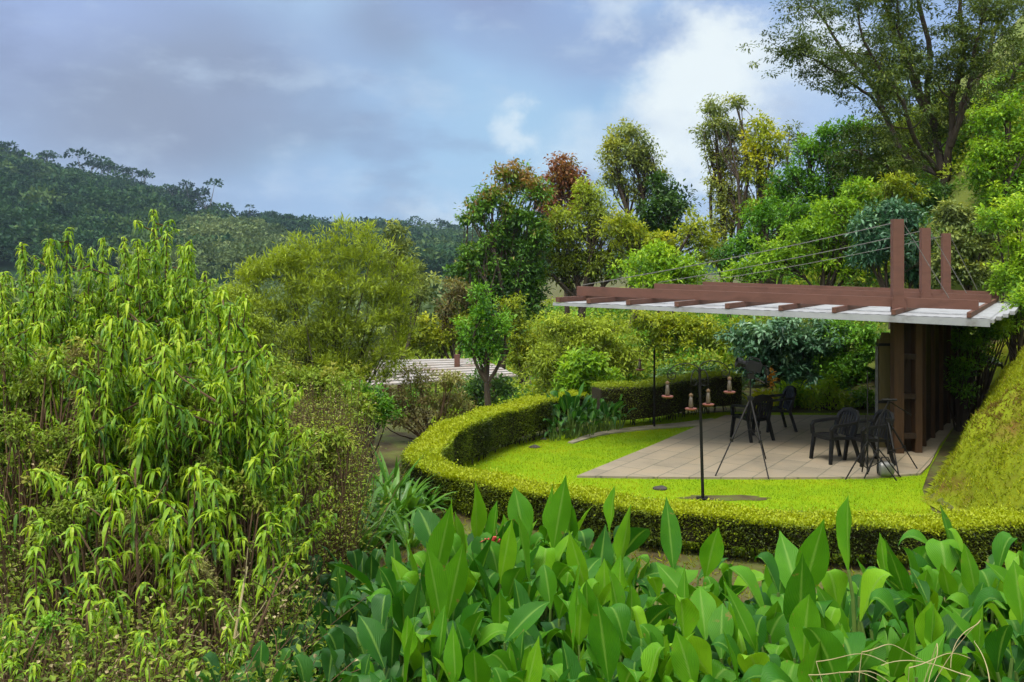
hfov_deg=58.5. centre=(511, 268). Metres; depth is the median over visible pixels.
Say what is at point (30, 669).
peach seedling
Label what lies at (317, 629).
ginger plant
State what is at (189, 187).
ridge tree
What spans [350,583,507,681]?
ginger plant
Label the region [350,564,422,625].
ginger plant
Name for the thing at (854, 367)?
shrub
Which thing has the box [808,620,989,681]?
dry stalks
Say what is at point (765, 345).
shrub
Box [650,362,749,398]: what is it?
shrub
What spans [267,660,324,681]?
ginger plant
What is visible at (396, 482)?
strap leaf plant
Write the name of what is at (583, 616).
ginger plant
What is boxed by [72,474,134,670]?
peach seedling
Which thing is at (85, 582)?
peach seedling
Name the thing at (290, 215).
ridge tree
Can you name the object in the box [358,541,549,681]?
ginger plant
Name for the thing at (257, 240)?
hill forest
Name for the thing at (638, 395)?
clipped hedge
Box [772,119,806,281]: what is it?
tree
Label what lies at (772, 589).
ginger plant
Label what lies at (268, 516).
peach seedling
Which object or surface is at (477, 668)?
ginger plant
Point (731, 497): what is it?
soil patch
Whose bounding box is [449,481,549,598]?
ginger plant
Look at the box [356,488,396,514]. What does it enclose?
strap leaf plant
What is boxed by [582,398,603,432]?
ginger plant
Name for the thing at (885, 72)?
spreading tree
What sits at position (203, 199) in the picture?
ridge tree
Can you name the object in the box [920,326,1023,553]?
grass bank
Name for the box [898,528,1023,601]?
ginger plant
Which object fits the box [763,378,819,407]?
shrub
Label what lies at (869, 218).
shrub
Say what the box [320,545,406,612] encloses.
ginger plant
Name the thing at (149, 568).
weedy shrub
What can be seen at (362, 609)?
ginger plant
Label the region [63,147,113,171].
ridge tree
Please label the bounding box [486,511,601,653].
ginger plant
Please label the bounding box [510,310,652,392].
shrub
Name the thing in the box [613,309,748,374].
shrub
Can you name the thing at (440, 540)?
ginger plant
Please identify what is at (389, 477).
strap leaf plant
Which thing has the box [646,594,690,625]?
ginger plant
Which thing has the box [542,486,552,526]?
ginger plant
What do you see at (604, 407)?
ginger plant
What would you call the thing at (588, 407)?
ginger plant
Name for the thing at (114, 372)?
peach tree
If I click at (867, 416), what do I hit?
light stand
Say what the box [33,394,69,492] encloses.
peach seedling
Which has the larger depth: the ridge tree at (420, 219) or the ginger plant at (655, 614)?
the ridge tree at (420, 219)
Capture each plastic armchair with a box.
[730,394,774,442]
[758,385,797,432]
[809,407,860,464]
[843,409,895,466]
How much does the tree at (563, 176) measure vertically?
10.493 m
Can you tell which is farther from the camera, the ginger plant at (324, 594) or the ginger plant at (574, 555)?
the ginger plant at (324, 594)
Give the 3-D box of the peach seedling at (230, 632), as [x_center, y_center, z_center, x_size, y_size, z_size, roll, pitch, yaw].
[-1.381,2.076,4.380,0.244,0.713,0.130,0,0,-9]
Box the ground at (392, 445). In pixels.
[278,275,1019,676]
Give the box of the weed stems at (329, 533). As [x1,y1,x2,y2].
[0,372,410,681]
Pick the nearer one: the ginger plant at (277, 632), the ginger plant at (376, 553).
the ginger plant at (277, 632)
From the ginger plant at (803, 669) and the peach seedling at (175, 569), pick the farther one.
the peach seedling at (175, 569)
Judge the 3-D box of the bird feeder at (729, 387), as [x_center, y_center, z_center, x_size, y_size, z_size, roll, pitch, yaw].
[3.110,1.633,13.074,0.170,0.310,0.170,0,0,0]
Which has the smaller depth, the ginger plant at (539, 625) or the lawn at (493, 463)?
the ginger plant at (539, 625)
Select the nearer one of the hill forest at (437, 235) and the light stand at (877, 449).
the light stand at (877, 449)
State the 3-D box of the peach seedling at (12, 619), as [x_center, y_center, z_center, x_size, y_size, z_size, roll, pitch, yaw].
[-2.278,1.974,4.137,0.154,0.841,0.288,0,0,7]
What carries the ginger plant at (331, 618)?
on the ground at (392, 445)
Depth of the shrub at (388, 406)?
14.92 m
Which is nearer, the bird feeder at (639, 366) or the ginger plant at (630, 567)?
the ginger plant at (630, 567)
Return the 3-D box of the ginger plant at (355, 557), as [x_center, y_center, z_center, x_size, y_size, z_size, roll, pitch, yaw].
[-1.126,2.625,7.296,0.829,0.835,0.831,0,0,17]
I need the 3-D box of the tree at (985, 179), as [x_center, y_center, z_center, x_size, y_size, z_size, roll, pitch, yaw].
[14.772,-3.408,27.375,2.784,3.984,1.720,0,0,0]
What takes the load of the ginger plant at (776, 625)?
on the ground at (392, 445)
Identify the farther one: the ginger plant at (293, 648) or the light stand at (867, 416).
the light stand at (867, 416)
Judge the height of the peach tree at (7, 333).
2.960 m
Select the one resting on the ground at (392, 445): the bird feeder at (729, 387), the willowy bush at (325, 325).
the willowy bush at (325, 325)
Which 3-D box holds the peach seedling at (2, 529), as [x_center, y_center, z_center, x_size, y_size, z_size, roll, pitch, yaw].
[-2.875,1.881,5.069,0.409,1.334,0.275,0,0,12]
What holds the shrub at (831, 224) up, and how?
on the ground at (392, 445)
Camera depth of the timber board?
16.64 m
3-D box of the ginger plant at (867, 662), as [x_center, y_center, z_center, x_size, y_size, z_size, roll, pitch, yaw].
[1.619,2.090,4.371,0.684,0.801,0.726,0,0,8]
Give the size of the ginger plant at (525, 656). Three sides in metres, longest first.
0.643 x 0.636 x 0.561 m
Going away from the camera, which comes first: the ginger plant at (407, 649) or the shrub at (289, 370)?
the ginger plant at (407, 649)
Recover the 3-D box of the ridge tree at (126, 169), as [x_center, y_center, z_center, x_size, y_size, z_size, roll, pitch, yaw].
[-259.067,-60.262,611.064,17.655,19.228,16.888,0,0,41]
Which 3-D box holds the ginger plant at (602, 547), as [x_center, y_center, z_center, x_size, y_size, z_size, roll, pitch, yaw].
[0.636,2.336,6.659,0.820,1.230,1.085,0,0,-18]
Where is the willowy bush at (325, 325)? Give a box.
[220,212,427,416]
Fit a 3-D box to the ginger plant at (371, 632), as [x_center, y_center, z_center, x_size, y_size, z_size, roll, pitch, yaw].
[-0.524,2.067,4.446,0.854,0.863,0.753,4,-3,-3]
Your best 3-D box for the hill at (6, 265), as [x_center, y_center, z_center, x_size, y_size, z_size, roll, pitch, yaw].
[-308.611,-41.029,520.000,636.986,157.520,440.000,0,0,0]
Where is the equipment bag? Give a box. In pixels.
[876,457,893,475]
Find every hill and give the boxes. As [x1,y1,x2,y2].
[0,199,467,281]
[0,230,317,285]
[541,249,730,275]
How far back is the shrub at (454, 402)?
17.41 m
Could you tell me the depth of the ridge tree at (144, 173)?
609.02 m
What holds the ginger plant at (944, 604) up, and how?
on the ground at (392, 445)
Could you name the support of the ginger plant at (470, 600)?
on the ground at (392, 445)
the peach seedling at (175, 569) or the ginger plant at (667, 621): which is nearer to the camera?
the peach seedling at (175, 569)
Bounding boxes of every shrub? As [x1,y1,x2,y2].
[0,334,107,547]
[0,407,67,622]
[0,603,76,681]
[11,386,156,609]
[18,490,106,667]
[63,334,123,536]
[91,505,180,652]
[166,552,234,681]
[169,374,239,612]
[173,447,277,630]
[210,276,296,388]
[258,362,278,394]
[261,356,382,434]
[273,422,319,538]
[286,434,329,582]
[290,417,363,586]
[332,379,409,470]
[378,361,477,439]
[382,307,489,397]
[454,368,518,412]
[491,290,557,390]
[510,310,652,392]
[549,342,626,401]
[605,238,721,337]
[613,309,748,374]
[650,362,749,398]
[709,175,886,320]
[714,315,852,388]
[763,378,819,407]
[799,372,862,410]
[810,319,889,390]
[842,194,940,329]
[842,385,874,408]
[859,170,932,204]
[901,178,961,219]
[915,197,1011,290]
[944,329,995,431]
[951,303,1023,423]
[964,187,1023,360]
[989,276,1023,360]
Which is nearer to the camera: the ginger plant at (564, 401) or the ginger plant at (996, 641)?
the ginger plant at (996, 641)
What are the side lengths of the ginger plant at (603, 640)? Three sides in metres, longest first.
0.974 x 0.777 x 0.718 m
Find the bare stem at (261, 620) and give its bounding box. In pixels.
[218,563,302,681]
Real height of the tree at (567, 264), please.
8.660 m
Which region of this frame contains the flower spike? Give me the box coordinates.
[481,536,500,541]
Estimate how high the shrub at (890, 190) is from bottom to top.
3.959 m
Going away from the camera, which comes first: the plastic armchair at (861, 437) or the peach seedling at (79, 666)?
the peach seedling at (79, 666)
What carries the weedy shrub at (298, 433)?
on the ground at (392, 445)
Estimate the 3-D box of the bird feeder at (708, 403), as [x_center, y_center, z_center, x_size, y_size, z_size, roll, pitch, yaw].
[2.779,1.772,12.946,0.170,0.348,0.170,0,0,0]
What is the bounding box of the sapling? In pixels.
[449,280,518,405]
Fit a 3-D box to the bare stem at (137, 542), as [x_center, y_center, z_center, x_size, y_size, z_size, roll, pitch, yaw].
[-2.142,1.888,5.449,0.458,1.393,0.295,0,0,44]
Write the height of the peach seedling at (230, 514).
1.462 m
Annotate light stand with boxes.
[845,371,896,480]
[864,399,911,478]
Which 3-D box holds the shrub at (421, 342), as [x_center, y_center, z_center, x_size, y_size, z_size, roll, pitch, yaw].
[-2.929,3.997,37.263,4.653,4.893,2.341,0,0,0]
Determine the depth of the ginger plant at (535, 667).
3.88 m
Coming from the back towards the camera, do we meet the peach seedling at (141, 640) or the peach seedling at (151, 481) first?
the peach seedling at (151, 481)
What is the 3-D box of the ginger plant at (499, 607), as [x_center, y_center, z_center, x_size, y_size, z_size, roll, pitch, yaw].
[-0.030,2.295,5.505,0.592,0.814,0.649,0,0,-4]
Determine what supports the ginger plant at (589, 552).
on the ground at (392, 445)
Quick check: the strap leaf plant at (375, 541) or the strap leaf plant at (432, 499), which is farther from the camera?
the strap leaf plant at (432, 499)
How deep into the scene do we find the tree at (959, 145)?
31.95 m
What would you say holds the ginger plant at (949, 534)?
on the ground at (392, 445)
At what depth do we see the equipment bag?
14.32 m
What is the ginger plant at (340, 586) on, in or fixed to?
on the ground at (392, 445)
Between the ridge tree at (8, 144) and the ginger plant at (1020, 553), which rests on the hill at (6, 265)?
the ridge tree at (8, 144)
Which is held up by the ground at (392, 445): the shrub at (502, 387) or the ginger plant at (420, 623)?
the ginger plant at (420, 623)
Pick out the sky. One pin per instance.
(386, 109)
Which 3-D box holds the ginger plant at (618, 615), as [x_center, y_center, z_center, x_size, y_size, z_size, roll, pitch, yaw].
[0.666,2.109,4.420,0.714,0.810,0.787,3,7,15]
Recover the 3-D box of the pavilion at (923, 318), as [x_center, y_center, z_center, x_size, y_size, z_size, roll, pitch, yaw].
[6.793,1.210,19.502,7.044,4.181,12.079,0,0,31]
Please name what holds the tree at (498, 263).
on the ground at (392, 445)
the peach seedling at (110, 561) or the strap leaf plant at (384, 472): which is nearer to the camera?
the peach seedling at (110, 561)
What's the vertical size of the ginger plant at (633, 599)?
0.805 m
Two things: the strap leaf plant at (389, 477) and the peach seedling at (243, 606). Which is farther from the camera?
the strap leaf plant at (389, 477)
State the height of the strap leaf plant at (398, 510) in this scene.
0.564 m
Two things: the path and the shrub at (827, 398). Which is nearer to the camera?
the path
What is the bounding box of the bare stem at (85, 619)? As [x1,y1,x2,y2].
[67,588,96,672]
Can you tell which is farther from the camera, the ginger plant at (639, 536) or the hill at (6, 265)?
the hill at (6, 265)
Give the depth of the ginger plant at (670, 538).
6.47 m
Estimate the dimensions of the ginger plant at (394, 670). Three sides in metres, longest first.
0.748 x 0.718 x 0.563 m
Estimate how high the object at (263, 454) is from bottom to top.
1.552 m
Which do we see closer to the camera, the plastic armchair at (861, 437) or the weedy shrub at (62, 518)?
the weedy shrub at (62, 518)
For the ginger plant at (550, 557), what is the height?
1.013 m
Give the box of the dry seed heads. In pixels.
[0,372,389,681]
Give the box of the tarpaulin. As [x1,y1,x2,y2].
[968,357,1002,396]
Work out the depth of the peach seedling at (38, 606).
4.74 m
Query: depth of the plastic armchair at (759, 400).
17.32 m
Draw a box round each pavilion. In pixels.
[367,354,517,407]
[553,219,1018,452]
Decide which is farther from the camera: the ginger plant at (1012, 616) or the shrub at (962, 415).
the shrub at (962, 415)
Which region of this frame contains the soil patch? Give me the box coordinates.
[677,495,767,500]
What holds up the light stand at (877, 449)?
on the patio
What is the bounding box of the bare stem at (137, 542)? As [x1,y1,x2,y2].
[115,468,174,635]
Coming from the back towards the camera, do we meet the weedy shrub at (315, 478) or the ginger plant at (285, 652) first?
the weedy shrub at (315, 478)
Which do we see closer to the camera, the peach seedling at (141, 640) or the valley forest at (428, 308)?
the peach seedling at (141, 640)
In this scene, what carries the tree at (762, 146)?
on the ground at (392, 445)
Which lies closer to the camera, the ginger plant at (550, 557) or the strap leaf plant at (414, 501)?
the ginger plant at (550, 557)
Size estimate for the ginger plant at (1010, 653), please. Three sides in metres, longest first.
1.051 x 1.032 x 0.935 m
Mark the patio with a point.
(786, 450)
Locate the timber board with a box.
[875,332,889,447]
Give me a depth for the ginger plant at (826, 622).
4.94 m
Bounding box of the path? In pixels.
[568,418,713,443]
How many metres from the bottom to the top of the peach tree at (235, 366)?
2.829 m
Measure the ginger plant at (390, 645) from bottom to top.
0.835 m
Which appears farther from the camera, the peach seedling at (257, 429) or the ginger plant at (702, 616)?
the peach seedling at (257, 429)
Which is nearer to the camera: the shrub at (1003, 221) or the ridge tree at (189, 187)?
the shrub at (1003, 221)
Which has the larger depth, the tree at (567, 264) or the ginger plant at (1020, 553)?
the tree at (567, 264)
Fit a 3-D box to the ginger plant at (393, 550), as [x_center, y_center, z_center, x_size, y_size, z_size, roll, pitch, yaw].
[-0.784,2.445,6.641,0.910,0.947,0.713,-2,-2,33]
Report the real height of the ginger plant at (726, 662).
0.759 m
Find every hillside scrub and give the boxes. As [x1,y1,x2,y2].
[403,45,1023,407]
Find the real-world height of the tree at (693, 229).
6.437 m
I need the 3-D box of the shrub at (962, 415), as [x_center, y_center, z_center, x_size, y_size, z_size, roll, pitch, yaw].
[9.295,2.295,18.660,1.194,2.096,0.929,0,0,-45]
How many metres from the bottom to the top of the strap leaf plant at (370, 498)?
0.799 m
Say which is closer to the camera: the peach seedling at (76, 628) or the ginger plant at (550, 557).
the peach seedling at (76, 628)
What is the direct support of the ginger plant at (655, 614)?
on the ground at (392, 445)
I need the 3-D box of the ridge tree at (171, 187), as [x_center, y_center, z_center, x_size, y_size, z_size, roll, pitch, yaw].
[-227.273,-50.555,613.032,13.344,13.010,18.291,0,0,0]
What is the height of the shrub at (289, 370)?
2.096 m
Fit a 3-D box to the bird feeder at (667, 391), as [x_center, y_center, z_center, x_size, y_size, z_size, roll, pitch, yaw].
[2.224,1.684,13.075,0.170,0.333,0.170,0,0,0]
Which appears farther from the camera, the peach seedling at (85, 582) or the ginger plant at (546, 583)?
the ginger plant at (546, 583)
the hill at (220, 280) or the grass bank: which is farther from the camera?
the hill at (220, 280)
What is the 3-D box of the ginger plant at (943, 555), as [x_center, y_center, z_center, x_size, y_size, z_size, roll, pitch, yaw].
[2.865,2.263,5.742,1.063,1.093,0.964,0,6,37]
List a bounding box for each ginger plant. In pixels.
[181,640,287,681]
[218,624,305,661]
[228,648,296,681]
[229,645,314,681]
[243,623,289,642]
[249,590,292,623]
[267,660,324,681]
[269,611,349,680]
[283,580,366,676]
[286,557,369,674]
[286,590,318,630]
[290,554,352,616]
[292,576,330,615]
[294,648,369,681]
[306,569,369,677]
[309,586,331,595]
[310,578,445,680]
[310,593,431,681]
[312,618,393,681]
[317,566,486,681]
[317,597,424,680]
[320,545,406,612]
[323,606,490,681]
[327,640,415,681]
[329,543,420,592]
[333,504,501,654]
[347,574,371,620]
[347,621,422,671]
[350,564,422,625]
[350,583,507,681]
[351,580,453,658]
[354,535,420,598]
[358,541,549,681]
[358,669,396,681]
[359,541,504,679]
[362,615,415,681]
[381,498,536,626]
[383,501,532,591]
[391,556,498,613]
[413,595,477,681]
[419,533,556,620]
[422,657,470,681]
[433,621,523,681]
[443,622,462,681]
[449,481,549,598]
[459,564,622,681]
[465,533,468,565]
[467,520,572,619]
[467,588,512,637]
[473,531,577,638]
[476,621,563,665]
[482,564,631,664]
[483,476,586,618]
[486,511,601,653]
[488,563,548,609]
[488,584,538,648]
[491,637,556,681]
[492,636,572,681]
[496,506,591,550]
[498,486,566,549]
[501,588,632,673]
[521,543,580,630]
[537,580,560,630]
[538,486,663,590]
[538,531,646,643]
[539,555,674,661]
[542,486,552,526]
[543,393,591,439]
[544,416,568,440]
[545,632,694,681]
[549,380,592,436]
[549,644,593,681]
[561,405,588,438]
[562,390,596,434]
[564,504,648,611]
[566,542,627,578]
[578,596,693,681]
[579,405,603,435]
[580,550,647,619]
[580,565,736,679]
[580,603,721,681]
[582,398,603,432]
[586,659,681,681]
[587,394,622,430]
[595,394,636,429]
[615,630,751,681]
[616,586,779,681]
[626,585,678,626]
[634,497,744,623]
[635,558,663,596]
[644,527,763,620]
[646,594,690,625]
[661,617,675,636]
[670,650,743,676]
[699,601,787,675]
[701,629,850,681]
[703,563,767,609]
[710,581,885,681]
[721,566,824,600]
[724,495,925,681]
[724,554,898,681]
[727,601,785,678]
[741,602,949,681]
[767,578,784,604]
[797,623,895,681]
[816,569,918,675]
[816,586,922,678]
[844,598,875,638]
[846,532,967,643]
[846,581,884,597]
[847,558,969,629]
[851,603,960,681]
[857,607,972,671]
[868,588,1023,681]
[884,538,1013,670]
[884,543,999,644]
[886,531,1017,627]
[897,662,912,681]
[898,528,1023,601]
[920,590,1023,676]
[938,560,1023,681]
[938,570,960,613]
[940,505,996,624]
[940,591,987,675]
[943,603,1014,675]
[945,568,1011,641]
[957,574,1023,681]
[958,609,1016,678]
[959,552,1023,641]
[960,666,979,681]
[963,561,1014,645]
[983,551,1023,625]
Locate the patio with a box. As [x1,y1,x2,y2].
[577,415,955,479]
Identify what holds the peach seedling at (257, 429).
on the ground at (392, 445)
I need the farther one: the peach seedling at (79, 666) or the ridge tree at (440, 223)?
the ridge tree at (440, 223)
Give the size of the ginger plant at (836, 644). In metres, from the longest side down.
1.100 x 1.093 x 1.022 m
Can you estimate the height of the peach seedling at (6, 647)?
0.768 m
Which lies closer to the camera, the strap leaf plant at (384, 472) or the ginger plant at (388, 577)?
the ginger plant at (388, 577)
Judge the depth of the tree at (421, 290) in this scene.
32.86 m
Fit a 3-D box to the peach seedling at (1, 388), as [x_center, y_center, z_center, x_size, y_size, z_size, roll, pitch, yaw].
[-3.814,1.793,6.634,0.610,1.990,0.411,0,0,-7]
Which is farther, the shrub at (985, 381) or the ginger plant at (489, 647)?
the shrub at (985, 381)
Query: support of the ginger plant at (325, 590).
on the ground at (392, 445)
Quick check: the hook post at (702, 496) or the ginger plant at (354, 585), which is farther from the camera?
the hook post at (702, 496)
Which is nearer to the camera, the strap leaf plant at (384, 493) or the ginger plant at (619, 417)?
the strap leaf plant at (384, 493)
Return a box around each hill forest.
[0,144,466,279]
[114,211,363,279]
[323,216,514,250]
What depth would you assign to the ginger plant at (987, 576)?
5.53 m
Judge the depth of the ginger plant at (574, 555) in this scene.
5.86 m
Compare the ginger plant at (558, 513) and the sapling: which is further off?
the sapling
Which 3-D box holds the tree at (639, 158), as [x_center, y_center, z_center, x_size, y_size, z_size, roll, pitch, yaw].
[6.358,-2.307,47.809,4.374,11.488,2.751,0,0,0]
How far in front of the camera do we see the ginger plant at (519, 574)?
5.88 m
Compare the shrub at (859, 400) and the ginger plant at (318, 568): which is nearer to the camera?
the ginger plant at (318, 568)
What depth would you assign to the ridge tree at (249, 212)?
609.87 m
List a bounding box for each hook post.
[640,344,668,425]
[667,360,729,499]
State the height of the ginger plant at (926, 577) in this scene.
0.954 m
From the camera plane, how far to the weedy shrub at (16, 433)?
5.99 m
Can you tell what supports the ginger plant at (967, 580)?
on the ground at (392, 445)
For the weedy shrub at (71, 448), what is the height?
2.028 m
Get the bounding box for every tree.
[0,140,18,151]
[0,227,137,432]
[0,310,102,527]
[6,297,203,599]
[35,150,62,161]
[48,286,336,612]
[51,209,243,474]
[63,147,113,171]
[95,160,120,174]
[114,164,138,177]
[122,319,284,507]
[134,168,154,182]
[162,184,182,194]
[176,179,208,202]
[188,178,223,208]
[241,204,258,217]
[263,210,280,217]
[283,213,297,218]
[370,218,441,359]
[408,216,425,227]
[429,276,478,391]
[434,218,455,229]
[442,157,557,381]
[445,223,460,230]
[522,172,641,345]
[532,151,595,328]
[583,203,727,327]
[593,116,673,312]
[631,169,700,313]
[685,91,764,320]
[706,188,830,318]
[735,108,796,318]
[736,0,1023,196]
[759,114,895,278]
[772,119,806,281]
[861,50,967,186]
[941,127,991,174]
[955,88,1023,207]
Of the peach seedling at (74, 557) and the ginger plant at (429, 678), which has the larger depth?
the peach seedling at (74, 557)
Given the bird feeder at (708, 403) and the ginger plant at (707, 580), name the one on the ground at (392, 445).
the ginger plant at (707, 580)
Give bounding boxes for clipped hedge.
[399,389,1023,568]
[590,368,744,427]
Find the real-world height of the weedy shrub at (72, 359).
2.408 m
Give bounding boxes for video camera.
[735,356,768,381]
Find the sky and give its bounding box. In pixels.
[0,0,1023,262]
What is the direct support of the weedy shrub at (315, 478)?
on the ground at (392, 445)
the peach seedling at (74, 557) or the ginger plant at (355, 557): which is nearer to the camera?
the peach seedling at (74, 557)
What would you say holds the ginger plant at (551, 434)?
on the lawn at (493, 463)
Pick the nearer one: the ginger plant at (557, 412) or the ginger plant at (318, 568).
the ginger plant at (318, 568)
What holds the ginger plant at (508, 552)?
on the ground at (392, 445)
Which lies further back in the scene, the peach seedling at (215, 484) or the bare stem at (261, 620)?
the peach seedling at (215, 484)
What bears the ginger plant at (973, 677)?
on the ground at (392, 445)
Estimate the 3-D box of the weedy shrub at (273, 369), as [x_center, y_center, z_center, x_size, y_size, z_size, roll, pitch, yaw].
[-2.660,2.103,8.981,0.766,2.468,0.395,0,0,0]
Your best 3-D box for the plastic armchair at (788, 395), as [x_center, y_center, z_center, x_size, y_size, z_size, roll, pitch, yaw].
[5.361,2.807,18.470,0.661,0.899,0.630,0,0,-6]
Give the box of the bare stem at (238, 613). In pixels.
[186,549,266,681]
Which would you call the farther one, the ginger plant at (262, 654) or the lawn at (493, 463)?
the lawn at (493, 463)
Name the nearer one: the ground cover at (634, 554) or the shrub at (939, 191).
the ground cover at (634, 554)
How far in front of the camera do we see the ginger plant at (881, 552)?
6.05 m
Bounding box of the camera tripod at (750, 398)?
[715,373,768,478]
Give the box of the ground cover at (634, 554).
[352,505,1005,618]
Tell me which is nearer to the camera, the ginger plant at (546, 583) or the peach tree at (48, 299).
the ginger plant at (546, 583)
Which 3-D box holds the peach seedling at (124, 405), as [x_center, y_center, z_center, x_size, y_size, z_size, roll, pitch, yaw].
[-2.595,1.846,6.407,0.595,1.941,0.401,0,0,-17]
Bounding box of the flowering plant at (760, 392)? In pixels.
[742,365,795,409]
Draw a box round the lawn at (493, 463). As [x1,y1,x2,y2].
[430,412,984,563]
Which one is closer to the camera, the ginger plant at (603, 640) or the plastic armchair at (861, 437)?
the ginger plant at (603, 640)
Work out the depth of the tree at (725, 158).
43.78 m
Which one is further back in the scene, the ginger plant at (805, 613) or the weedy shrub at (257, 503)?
the weedy shrub at (257, 503)
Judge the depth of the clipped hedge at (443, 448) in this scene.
10.80 m
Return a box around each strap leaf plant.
[346,487,410,548]
[350,476,431,515]
[350,487,395,510]
[351,515,388,554]
[352,501,417,557]
[356,458,420,505]
[356,468,429,527]
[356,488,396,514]
[360,509,436,559]
[361,462,399,492]
[362,503,423,538]
[365,439,428,499]
[365,474,457,521]
[372,465,431,500]
[400,480,457,509]
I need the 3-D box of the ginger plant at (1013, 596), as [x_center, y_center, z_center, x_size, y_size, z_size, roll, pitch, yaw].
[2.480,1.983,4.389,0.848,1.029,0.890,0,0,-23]
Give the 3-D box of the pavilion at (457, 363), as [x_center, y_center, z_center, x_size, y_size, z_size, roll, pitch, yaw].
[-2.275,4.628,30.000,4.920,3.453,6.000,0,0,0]
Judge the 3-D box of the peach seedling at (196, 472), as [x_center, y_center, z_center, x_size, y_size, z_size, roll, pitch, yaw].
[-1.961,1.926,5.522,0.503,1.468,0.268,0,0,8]
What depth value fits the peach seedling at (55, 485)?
5.51 m
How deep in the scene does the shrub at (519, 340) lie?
32.87 m
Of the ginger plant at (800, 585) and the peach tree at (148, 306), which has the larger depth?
the peach tree at (148, 306)
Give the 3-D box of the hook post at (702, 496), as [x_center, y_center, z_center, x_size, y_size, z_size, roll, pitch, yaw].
[2.667,2.295,13.023,0.901,1.982,0.185,0,0,0]
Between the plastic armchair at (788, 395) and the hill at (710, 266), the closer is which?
the plastic armchair at (788, 395)
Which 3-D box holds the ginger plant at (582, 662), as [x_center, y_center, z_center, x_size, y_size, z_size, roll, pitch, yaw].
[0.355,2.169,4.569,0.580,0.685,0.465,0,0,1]
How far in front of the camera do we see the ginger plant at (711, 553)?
6.19 m
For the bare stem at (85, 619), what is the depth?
4.57 m
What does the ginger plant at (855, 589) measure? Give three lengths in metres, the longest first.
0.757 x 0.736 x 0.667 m
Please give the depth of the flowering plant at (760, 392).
21.29 m
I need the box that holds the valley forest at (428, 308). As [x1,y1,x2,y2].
[0,275,471,362]
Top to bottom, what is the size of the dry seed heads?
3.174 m
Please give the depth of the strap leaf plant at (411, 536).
10.98 m
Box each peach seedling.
[0,382,38,453]
[0,430,36,544]
[0,495,38,614]
[0,614,29,681]
[0,640,16,680]
[4,660,42,681]
[5,530,55,638]
[32,468,87,557]
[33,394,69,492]
[33,518,103,660]
[54,571,115,668]
[59,660,109,681]
[63,622,94,681]
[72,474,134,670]
[86,557,135,680]
[92,418,176,581]
[94,485,167,630]
[98,392,183,513]
[116,630,168,681]
[127,603,178,679]
[131,430,173,522]
[135,514,203,679]
[146,463,221,602]
[159,548,215,672]
[166,466,245,564]
[174,406,206,529]
[185,658,198,681]
[198,478,242,617]
[199,624,248,674]
[215,577,250,657]
[220,612,264,681]
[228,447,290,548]
[233,523,293,663]
[238,424,277,591]
[250,507,301,637]
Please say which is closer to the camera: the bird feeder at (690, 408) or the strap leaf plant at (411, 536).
the strap leaf plant at (411, 536)
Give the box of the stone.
[653,485,666,490]
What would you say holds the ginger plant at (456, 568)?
on the ground at (392, 445)
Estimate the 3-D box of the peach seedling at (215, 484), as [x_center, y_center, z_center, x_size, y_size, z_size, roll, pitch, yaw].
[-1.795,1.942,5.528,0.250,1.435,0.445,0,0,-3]
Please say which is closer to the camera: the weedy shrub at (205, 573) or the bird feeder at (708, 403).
the weedy shrub at (205, 573)
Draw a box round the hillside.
[619,14,1023,368]
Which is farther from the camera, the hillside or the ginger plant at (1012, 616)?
the hillside
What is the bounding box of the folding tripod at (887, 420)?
[884,411,917,475]
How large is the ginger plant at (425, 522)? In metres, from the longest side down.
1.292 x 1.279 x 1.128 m
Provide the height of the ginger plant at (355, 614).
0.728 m
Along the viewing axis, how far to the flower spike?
6.49 m
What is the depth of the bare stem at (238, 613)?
4.63 m
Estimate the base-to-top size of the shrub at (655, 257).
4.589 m
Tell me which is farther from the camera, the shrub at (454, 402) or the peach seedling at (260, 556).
the shrub at (454, 402)
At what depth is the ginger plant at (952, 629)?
5.22 m
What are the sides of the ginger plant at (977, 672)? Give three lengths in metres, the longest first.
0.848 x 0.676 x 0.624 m
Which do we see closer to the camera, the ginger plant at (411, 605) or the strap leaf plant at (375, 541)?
the ginger plant at (411, 605)
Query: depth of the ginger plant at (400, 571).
6.09 m
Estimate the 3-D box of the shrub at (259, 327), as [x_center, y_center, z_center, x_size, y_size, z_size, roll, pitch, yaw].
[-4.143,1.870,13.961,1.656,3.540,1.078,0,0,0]
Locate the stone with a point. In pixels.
(662, 488)
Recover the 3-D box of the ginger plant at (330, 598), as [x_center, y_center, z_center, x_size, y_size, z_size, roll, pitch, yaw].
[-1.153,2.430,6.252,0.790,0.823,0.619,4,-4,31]
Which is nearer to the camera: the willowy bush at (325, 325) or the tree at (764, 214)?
the willowy bush at (325, 325)
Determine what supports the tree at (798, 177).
on the hillside
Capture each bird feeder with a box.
[636,359,643,370]
[662,376,672,397]
[685,393,696,410]
[702,382,713,406]
[723,374,734,393]
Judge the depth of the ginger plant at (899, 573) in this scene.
5.25 m
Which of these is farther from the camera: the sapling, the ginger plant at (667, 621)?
the sapling

